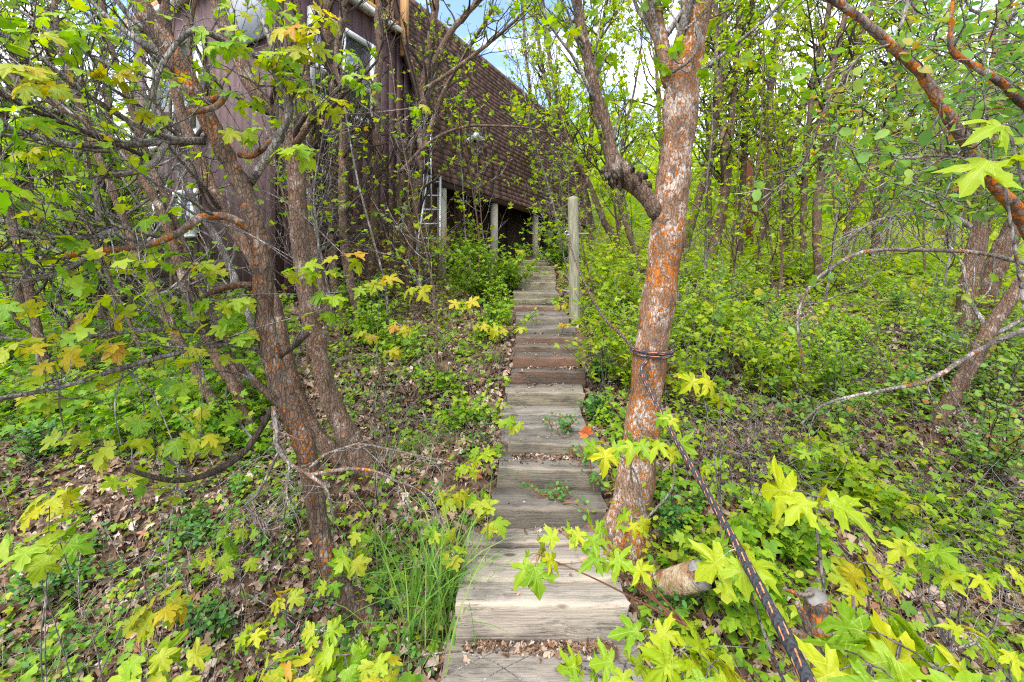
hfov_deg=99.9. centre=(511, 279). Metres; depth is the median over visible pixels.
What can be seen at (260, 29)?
maple pole
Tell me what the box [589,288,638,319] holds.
shrub
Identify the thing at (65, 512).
maple seedling
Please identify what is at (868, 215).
maple pole
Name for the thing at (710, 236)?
maple tree
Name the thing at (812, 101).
maple tree
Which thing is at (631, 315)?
shrub
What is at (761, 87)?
maple pole
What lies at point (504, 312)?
shrub
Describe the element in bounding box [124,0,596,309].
house
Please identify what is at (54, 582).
shrub
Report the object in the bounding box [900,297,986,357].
shrub
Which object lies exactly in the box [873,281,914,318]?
shrub
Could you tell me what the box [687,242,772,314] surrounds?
shrub
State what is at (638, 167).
maple pole
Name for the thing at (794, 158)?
maple pole
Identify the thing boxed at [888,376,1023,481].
shrub
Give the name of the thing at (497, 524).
maple seedling
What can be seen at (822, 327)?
shrub
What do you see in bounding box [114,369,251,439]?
shrub
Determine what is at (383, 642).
ground cover
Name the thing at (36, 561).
maple seedling
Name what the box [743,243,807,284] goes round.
shrub
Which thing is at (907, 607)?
ground cover
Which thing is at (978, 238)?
maple tree
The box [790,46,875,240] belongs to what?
maple tree
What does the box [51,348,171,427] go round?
shrub
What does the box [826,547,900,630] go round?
maple sapling
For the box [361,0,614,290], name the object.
maple tree
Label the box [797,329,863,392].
shrub
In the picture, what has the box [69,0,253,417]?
maple tree
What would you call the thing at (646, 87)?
maple tree
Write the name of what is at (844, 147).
maple tree
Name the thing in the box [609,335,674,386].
shrub
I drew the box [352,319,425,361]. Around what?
shrub
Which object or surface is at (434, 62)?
maple tree
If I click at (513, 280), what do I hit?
shrub
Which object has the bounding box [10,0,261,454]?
maple tree
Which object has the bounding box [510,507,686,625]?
maple sapling
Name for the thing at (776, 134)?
maple pole
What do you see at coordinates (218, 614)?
shrub
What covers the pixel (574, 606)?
staircase
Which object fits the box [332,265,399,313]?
shrub
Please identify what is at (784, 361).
shrub
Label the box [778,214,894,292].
shrub
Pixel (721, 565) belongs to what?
maple sapling
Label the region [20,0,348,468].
maple tree
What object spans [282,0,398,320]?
maple tree
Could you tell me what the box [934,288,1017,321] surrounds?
shrub
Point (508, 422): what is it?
maple seedling
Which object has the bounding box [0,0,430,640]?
maple tree
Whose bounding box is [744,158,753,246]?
pole
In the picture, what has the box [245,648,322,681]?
maple seedling
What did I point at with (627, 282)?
shrub
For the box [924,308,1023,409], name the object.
shrub
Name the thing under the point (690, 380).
maple sapling
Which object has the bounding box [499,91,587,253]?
maple pole
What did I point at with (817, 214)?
maple tree
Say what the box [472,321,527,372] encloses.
maple seedling
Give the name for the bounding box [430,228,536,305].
shrub
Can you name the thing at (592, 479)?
snowberry sprig
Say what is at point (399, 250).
maple tree
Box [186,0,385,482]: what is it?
maple tree
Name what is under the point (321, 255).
maple pole
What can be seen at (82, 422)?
shrub
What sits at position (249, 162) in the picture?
maple pole
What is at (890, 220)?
dead branch
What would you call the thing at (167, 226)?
maple tree
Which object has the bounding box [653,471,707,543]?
shrub
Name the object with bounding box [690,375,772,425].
shrub
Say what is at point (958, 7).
maple pole
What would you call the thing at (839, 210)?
maple pole
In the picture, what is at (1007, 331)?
shrub
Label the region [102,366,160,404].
shrub
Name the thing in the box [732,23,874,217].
maple tree
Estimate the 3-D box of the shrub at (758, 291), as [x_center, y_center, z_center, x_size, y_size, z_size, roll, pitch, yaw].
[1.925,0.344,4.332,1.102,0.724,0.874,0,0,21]
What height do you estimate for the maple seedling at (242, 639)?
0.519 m
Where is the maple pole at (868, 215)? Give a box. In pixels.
[835,79,922,261]
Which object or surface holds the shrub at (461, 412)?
on the ground at (476, 483)
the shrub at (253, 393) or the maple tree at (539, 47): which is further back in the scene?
the maple tree at (539, 47)
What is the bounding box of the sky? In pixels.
[0,0,1023,170]
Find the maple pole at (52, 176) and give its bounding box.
[2,20,121,266]
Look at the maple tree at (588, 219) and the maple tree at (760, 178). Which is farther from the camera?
the maple tree at (760, 178)
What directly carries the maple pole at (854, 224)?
on the ground at (476, 483)
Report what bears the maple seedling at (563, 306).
on the ground at (476, 483)
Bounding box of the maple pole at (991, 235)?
[934,59,1001,242]
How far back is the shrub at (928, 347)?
3.57 m
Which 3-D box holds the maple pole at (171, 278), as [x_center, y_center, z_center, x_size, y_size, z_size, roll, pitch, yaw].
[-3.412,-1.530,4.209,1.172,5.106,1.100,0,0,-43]
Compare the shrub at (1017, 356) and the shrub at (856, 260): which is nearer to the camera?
the shrub at (1017, 356)
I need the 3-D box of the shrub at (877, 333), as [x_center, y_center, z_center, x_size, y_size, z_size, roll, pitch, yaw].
[3.183,0.579,3.574,0.763,0.859,1.000,0,0,-21]
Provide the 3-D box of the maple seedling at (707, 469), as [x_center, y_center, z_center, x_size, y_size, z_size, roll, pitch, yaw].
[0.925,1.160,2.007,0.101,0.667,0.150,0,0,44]
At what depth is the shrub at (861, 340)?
3.86 m
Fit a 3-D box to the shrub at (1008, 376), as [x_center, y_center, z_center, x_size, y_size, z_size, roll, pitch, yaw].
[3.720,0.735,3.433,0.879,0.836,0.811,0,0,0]
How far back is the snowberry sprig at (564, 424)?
3.03 m
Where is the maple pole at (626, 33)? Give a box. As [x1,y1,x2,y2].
[606,0,723,297]
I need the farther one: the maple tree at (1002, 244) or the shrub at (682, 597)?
the maple tree at (1002, 244)
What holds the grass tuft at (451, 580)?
on the ground at (476, 483)
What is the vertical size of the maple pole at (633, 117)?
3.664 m
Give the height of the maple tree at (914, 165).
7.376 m
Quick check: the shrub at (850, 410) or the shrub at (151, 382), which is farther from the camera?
the shrub at (151, 382)
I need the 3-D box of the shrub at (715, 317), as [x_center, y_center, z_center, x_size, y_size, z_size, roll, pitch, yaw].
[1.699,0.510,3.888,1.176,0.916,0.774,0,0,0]
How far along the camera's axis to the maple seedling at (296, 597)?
1.73 m
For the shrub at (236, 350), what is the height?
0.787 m
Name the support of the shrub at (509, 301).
on the ground at (476, 483)
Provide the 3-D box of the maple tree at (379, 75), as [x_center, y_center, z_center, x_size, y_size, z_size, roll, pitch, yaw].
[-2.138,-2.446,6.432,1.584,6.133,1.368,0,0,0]
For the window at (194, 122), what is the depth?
7.15 m
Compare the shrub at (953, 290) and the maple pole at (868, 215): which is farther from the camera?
the maple pole at (868, 215)
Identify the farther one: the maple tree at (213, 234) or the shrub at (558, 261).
the shrub at (558, 261)
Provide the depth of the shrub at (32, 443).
2.92 m
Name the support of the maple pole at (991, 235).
on the ground at (476, 483)
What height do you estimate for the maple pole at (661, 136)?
4.704 m
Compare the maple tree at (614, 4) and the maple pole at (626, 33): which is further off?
the maple tree at (614, 4)
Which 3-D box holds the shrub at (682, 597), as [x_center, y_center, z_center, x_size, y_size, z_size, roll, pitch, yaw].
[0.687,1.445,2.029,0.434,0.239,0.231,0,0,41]
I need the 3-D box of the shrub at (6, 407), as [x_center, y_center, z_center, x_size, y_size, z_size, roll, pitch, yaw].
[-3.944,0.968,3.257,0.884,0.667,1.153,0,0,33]
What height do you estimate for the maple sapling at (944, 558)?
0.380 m
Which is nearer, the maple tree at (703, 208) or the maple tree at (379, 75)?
the maple tree at (379, 75)
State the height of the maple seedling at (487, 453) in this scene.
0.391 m
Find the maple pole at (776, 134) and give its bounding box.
[728,24,844,309]
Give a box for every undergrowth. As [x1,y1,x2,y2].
[0,256,300,458]
[319,247,636,432]
[554,211,1023,308]
[585,248,1023,571]
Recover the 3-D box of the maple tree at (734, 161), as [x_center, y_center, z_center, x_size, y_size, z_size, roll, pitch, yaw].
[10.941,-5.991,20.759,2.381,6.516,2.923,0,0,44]
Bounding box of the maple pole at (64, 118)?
[22,100,165,330]
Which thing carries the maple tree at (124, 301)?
on the ground at (476, 483)
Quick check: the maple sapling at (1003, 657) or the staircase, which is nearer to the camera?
the maple sapling at (1003, 657)
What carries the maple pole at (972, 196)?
on the ground at (476, 483)
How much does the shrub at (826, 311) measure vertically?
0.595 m
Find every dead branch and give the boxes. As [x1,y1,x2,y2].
[221,405,457,545]
[805,181,1020,290]
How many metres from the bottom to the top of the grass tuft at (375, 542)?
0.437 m
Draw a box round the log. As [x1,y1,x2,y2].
[636,559,711,605]
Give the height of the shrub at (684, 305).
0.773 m
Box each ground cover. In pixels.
[0,321,510,681]
[0,339,495,681]
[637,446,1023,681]
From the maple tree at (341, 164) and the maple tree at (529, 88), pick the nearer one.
the maple tree at (341, 164)
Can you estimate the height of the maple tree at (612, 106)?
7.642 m
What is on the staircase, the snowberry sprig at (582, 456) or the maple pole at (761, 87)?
the snowberry sprig at (582, 456)
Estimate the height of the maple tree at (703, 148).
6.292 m
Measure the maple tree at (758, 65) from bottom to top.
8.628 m
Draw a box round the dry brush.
[0,255,1023,660]
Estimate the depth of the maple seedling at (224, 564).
1.91 m
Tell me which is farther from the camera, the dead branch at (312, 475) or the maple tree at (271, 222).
the maple tree at (271, 222)
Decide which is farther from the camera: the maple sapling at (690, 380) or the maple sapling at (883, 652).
the maple sapling at (690, 380)
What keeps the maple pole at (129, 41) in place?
on the ground at (476, 483)
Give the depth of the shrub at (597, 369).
3.85 m
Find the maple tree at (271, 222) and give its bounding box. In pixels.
[177,0,360,370]
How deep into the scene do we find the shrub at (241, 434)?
3.13 m
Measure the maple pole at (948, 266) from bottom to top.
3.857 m
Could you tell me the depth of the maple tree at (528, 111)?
5.67 m
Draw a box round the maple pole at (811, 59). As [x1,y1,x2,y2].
[761,0,874,284]
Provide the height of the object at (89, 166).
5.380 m
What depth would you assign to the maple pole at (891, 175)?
7.38 m
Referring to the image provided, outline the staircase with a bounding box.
[441,260,646,681]
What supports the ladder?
attached to the house
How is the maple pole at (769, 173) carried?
on the ground at (476, 483)
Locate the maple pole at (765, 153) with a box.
[712,50,809,303]
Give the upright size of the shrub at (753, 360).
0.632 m
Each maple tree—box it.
[0,0,101,271]
[0,0,104,328]
[0,0,165,349]
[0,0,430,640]
[0,18,149,392]
[0,137,23,224]
[1,0,275,442]
[1,94,203,323]
[3,0,259,355]
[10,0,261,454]
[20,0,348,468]
[22,91,213,310]
[58,0,183,308]
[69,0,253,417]
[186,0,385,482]
[262,0,378,317]
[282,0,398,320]
[300,0,396,326]
[313,0,422,306]
[349,0,460,369]
[350,94,465,320]
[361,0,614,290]
[366,0,544,295]
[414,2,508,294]
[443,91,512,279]
[485,0,644,282]
[502,0,588,234]
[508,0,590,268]
[514,0,647,295]
[515,5,572,230]
[519,0,636,260]
[534,0,814,572]
[537,0,647,250]
[547,0,644,263]
[557,17,647,229]
[578,0,700,260]
[598,0,751,174]
[675,0,771,265]
[678,0,755,265]
[690,60,728,227]
[691,0,799,248]
[696,0,800,258]
[697,99,740,191]
[698,20,811,206]
[705,0,873,257]
[712,79,796,246]
[720,103,755,207]
[726,65,815,240]
[727,0,819,257]
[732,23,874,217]
[738,0,889,271]
[768,0,897,257]
[771,0,951,295]
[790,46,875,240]
[809,77,865,213]
[820,12,954,245]
[829,0,974,267]
[836,0,976,279]
[868,0,1023,397]
[872,81,957,226]
[905,0,1010,248]
[926,200,1023,429]
[955,36,1023,361]
[973,3,1023,122]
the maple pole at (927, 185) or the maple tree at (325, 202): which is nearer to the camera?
the maple tree at (325, 202)
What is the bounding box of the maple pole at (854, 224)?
[828,56,922,274]
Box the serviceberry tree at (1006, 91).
[731,0,1023,463]
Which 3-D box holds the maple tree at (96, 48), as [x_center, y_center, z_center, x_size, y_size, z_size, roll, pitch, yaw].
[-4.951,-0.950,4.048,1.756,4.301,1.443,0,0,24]
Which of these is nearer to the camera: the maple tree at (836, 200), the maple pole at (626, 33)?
the maple pole at (626, 33)
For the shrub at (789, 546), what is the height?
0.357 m
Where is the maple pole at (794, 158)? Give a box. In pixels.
[749,131,814,265]
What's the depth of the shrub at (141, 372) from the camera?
3.57 m
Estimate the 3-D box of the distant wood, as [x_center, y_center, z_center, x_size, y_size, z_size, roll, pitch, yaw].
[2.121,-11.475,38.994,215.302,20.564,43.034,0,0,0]
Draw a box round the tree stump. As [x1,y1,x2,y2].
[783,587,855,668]
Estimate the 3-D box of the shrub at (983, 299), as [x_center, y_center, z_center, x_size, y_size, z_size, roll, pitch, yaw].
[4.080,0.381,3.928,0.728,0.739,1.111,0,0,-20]
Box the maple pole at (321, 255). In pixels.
[223,19,368,326]
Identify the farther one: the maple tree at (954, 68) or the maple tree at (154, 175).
the maple tree at (954, 68)
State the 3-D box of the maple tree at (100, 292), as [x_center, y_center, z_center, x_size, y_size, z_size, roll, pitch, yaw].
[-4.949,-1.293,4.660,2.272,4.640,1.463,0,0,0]
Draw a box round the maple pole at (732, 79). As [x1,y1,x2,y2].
[705,1,780,276]
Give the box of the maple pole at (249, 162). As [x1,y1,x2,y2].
[210,19,337,216]
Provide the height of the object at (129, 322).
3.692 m
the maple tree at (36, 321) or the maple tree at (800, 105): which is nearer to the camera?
the maple tree at (36, 321)
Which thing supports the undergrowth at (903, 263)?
on the ground at (476, 483)
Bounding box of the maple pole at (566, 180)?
[528,134,611,254]
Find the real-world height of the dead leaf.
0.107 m
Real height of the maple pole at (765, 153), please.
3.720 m
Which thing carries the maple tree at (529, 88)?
on the ground at (476, 483)
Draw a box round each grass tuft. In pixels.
[265,468,544,678]
[295,497,419,583]
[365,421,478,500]
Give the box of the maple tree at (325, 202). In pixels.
[222,43,403,359]
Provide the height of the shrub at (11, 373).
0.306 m
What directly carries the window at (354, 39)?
in the house
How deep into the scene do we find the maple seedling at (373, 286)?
2.59 m
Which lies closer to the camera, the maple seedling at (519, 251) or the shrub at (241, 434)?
the shrub at (241, 434)
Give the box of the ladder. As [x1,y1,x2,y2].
[413,133,441,263]
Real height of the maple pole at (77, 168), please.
4.538 m
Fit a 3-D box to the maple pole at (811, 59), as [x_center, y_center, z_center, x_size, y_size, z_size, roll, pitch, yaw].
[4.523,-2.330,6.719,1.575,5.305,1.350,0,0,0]
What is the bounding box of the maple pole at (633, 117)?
[624,75,724,279]
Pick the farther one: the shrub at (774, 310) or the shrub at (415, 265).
the shrub at (415, 265)
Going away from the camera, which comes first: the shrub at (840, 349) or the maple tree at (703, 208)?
the shrub at (840, 349)
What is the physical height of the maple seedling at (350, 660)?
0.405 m
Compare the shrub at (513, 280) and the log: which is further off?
the shrub at (513, 280)
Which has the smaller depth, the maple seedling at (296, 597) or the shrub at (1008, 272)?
the maple seedling at (296, 597)
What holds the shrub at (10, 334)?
on the ground at (476, 483)
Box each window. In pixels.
[147,33,204,152]
[152,188,197,238]
[307,5,375,127]
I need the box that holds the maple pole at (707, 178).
[672,0,758,296]
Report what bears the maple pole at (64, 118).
on the ground at (476, 483)
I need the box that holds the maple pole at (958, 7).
[893,0,1021,283]
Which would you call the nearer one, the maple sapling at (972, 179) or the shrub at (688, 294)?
the maple sapling at (972, 179)
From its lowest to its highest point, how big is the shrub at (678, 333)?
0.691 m
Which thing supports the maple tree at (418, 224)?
on the ground at (476, 483)
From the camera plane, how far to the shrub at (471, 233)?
8.34 m
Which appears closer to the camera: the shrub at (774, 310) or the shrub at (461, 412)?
the shrub at (461, 412)
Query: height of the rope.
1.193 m
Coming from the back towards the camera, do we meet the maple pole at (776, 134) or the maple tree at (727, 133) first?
the maple tree at (727, 133)
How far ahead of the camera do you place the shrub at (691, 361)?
3.38 m
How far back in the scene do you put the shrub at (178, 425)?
3.14 m
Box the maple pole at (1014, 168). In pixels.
[978,32,1021,266]
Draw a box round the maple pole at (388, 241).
[347,135,424,313]
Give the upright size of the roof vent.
0.313 m
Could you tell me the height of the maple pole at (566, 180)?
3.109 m
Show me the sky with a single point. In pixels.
(495, 59)
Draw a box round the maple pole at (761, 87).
[688,0,809,312]
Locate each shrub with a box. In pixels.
[0,316,24,342]
[0,360,92,440]
[0,363,13,383]
[0,364,29,410]
[0,368,86,434]
[0,417,71,461]
[6,521,128,603]
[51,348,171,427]
[58,371,179,447]
[72,356,216,452]
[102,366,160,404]
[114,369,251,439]
[133,333,261,411]
[145,292,253,366]
[159,473,247,550]
[164,391,229,436]
[176,592,237,651]
[184,389,247,443]
[191,344,268,419]
[192,399,271,451]
[325,180,423,303]
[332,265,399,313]
[334,291,420,350]
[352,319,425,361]
[376,187,457,285]
[403,225,480,279]
[405,364,478,400]
[429,389,513,433]
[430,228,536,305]
[446,217,493,276]
[469,295,539,344]
[481,288,517,319]
[483,251,551,294]
[512,226,568,270]
[550,278,680,394]
[574,382,617,421]
[582,295,621,324]
[586,341,614,383]
[589,277,711,347]
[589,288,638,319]
[594,243,645,316]
[609,295,640,337]
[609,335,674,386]
[613,297,754,418]
[616,308,691,359]
[624,554,708,624]
[631,286,760,387]
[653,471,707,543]
[671,288,765,347]
[673,270,756,357]
[673,529,802,649]
[677,251,707,302]
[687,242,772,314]
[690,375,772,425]
[712,480,844,573]
[713,318,805,389]
[727,326,861,405]
[728,275,789,338]
[728,303,793,374]
[738,259,780,309]
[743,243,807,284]
[767,372,902,443]
[767,422,940,516]
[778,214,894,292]
[778,228,865,287]
[782,305,858,363]
[796,324,900,411]
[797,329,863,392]
[805,316,885,367]
[812,295,881,350]
[814,335,863,396]
[825,303,1022,394]
[829,297,1003,399]
[862,254,960,311]
[864,271,1012,344]
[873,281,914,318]
[876,351,1010,414]
[880,265,1012,385]
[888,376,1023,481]
[892,319,1023,425]
[899,303,1023,395]
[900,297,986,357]
[903,270,1023,375]
[912,289,1022,353]
[920,255,1022,325]
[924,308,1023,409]
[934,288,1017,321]
[939,303,1023,379]
[1004,314,1023,343]
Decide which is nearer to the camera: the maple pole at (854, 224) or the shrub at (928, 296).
the shrub at (928, 296)
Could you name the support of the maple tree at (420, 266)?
on the ground at (476, 483)
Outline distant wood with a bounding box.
[0,61,1018,238]
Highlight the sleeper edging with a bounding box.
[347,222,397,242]
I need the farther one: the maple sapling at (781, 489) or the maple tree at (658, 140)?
the maple tree at (658, 140)
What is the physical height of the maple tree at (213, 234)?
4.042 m
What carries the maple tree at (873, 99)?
on the ground at (476, 483)
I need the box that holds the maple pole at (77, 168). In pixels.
[7,45,120,301]
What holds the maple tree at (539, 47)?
on the ground at (476, 483)
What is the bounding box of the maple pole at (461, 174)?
[432,37,488,277]
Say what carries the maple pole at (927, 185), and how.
on the ground at (476, 483)
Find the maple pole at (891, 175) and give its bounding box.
[851,77,922,275]
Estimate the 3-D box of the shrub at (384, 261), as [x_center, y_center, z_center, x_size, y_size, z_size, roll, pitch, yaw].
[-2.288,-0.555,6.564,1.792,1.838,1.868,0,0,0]
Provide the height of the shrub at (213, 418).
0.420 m
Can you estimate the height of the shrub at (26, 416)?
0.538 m
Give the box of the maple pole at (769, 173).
[733,4,829,278]
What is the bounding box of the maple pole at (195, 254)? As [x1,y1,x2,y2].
[84,64,198,277]
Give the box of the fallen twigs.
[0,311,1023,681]
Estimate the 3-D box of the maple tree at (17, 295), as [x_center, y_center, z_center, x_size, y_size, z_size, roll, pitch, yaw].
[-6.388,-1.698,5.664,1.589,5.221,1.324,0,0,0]
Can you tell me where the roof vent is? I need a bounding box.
[467,132,482,142]
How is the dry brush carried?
on the ground at (476, 483)
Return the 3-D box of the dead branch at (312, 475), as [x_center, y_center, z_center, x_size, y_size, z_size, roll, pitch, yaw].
[-0.748,0.860,1.831,1.012,0.583,0.350,0,0,0]
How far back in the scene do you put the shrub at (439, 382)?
3.86 m
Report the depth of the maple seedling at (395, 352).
3.29 m
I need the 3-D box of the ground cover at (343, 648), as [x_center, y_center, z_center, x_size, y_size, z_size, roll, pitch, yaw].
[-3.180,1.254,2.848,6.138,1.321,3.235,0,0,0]
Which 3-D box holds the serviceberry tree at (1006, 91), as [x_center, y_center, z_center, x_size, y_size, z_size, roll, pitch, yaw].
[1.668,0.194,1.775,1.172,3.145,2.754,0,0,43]
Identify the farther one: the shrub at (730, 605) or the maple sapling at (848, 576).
the shrub at (730, 605)
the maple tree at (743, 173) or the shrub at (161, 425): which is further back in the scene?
the maple tree at (743, 173)
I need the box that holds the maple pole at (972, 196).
[936,1,1023,259]
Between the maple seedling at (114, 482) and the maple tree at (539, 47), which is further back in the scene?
the maple tree at (539, 47)
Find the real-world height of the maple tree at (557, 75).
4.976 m
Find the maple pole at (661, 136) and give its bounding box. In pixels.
[621,3,723,291]
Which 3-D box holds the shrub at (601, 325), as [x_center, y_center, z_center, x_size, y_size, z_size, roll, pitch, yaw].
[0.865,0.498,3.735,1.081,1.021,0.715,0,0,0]
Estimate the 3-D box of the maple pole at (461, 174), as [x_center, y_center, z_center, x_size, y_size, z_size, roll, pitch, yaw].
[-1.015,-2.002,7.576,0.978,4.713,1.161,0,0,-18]
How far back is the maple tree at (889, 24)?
7.33 m
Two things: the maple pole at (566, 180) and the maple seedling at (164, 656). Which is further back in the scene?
the maple pole at (566, 180)
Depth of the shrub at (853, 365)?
3.65 m
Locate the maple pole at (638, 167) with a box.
[578,26,650,291]
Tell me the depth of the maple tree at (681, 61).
2.29 m
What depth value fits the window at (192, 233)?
7.07 m
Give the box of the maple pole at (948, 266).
[896,53,1023,303]
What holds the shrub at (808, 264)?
on the ground at (476, 483)
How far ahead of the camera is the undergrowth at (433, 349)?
4.87 m
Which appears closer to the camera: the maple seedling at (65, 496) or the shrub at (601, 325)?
the maple seedling at (65, 496)
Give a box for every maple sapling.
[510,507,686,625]
[557,611,743,681]
[582,428,698,540]
[655,366,732,508]
[688,530,785,681]
[761,455,876,594]
[794,597,982,681]
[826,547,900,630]
[875,533,1023,652]
[931,119,1023,315]
[934,616,1023,681]
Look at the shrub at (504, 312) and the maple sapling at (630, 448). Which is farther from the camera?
the shrub at (504, 312)
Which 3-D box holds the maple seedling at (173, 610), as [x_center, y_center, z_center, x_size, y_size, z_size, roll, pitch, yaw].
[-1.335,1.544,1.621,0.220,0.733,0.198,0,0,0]
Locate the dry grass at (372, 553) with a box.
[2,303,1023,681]
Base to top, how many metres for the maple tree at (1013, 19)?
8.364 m
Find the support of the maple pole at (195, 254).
on the ground at (476, 483)
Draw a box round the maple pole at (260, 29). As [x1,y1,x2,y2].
[237,0,335,236]
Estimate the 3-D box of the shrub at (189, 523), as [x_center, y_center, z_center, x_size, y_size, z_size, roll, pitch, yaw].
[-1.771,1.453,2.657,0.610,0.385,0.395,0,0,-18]
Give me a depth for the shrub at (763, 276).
5.86 m
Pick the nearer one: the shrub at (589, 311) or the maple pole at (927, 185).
the shrub at (589, 311)
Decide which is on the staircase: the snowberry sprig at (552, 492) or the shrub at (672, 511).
the snowberry sprig at (552, 492)
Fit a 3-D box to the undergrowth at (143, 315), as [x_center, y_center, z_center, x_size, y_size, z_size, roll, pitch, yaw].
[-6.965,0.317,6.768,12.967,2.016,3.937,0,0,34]
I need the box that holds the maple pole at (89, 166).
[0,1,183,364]
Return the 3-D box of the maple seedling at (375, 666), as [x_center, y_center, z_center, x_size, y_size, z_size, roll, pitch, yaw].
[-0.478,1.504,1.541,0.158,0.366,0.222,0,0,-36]
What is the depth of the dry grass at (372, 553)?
2.21 m
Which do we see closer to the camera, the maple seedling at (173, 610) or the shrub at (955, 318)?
the maple seedling at (173, 610)
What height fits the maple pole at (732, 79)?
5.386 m
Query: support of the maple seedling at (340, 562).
on the ground at (476, 483)
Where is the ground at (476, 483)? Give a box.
[0,171,1023,681]
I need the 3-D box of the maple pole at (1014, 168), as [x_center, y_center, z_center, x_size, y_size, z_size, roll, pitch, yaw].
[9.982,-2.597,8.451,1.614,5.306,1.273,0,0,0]
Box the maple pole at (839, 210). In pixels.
[775,22,899,310]
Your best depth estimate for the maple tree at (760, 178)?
15.30 m
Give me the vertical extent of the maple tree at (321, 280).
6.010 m
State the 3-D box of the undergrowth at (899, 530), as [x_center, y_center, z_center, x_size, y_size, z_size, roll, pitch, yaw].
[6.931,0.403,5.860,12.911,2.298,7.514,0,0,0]
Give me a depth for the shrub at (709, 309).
4.04 m
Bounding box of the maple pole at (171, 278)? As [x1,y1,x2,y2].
[105,0,233,351]
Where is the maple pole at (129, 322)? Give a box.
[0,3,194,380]
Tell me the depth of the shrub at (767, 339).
3.85 m
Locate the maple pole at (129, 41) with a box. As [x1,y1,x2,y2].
[106,28,156,309]
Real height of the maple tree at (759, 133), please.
8.028 m
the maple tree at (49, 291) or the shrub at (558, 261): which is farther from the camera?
the shrub at (558, 261)
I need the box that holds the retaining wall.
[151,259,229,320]
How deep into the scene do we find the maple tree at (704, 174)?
8.91 m
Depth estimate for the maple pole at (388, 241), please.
5.91 m
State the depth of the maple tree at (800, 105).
9.28 m
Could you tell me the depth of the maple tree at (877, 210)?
8.38 m
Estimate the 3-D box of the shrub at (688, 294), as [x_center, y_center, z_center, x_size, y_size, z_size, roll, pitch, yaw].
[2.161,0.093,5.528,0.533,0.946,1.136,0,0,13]
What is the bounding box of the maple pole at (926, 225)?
[891,72,968,257]
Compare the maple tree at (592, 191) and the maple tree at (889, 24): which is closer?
the maple tree at (889, 24)
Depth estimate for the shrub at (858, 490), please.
2.47 m
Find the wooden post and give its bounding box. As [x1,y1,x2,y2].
[564,196,589,325]
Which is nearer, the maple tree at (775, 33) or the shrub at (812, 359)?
the shrub at (812, 359)
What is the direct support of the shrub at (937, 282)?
on the ground at (476, 483)
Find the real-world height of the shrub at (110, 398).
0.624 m
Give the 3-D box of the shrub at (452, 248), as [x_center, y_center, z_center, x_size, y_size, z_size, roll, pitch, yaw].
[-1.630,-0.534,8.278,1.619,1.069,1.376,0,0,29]
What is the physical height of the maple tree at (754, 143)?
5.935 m
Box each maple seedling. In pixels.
[0,518,102,681]
[17,485,85,681]
[40,471,206,681]
[98,404,210,642]
[107,628,211,681]
[121,581,192,681]
[200,516,260,636]
[234,622,269,681]
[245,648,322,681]
[269,587,304,662]
[300,615,372,681]
[316,521,371,620]
[352,273,479,503]
[356,321,411,432]
[356,640,402,681]
[423,525,467,615]
[435,484,510,541]
[455,445,496,491]
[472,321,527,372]
[495,413,523,478]
[506,249,525,271]
[554,302,571,334]
[698,454,725,579]
[766,445,824,536]
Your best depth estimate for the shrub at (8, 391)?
3.60 m
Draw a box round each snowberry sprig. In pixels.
[516,472,588,519]
[542,412,580,434]
[564,441,595,468]
[581,462,614,494]
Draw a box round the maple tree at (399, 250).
[293,12,475,349]
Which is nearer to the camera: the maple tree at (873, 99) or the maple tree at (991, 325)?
the maple tree at (991, 325)
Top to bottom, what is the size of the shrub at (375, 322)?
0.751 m
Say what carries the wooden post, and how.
on the ground at (476, 483)
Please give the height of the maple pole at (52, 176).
3.896 m
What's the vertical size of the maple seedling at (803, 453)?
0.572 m
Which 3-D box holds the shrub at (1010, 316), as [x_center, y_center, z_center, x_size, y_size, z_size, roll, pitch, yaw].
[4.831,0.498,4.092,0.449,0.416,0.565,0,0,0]
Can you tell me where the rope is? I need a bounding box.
[567,235,816,681]
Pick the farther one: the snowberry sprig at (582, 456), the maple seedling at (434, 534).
the snowberry sprig at (582, 456)
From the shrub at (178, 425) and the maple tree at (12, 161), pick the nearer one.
the shrub at (178, 425)
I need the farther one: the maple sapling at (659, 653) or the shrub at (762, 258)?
the shrub at (762, 258)
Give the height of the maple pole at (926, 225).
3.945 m
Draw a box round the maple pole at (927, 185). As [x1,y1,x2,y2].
[875,0,979,288]
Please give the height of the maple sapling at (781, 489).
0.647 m
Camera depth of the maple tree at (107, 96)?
6.09 m
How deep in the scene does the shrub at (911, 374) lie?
3.16 m
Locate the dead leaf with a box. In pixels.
[578,425,592,437]
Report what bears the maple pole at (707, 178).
on the ground at (476, 483)

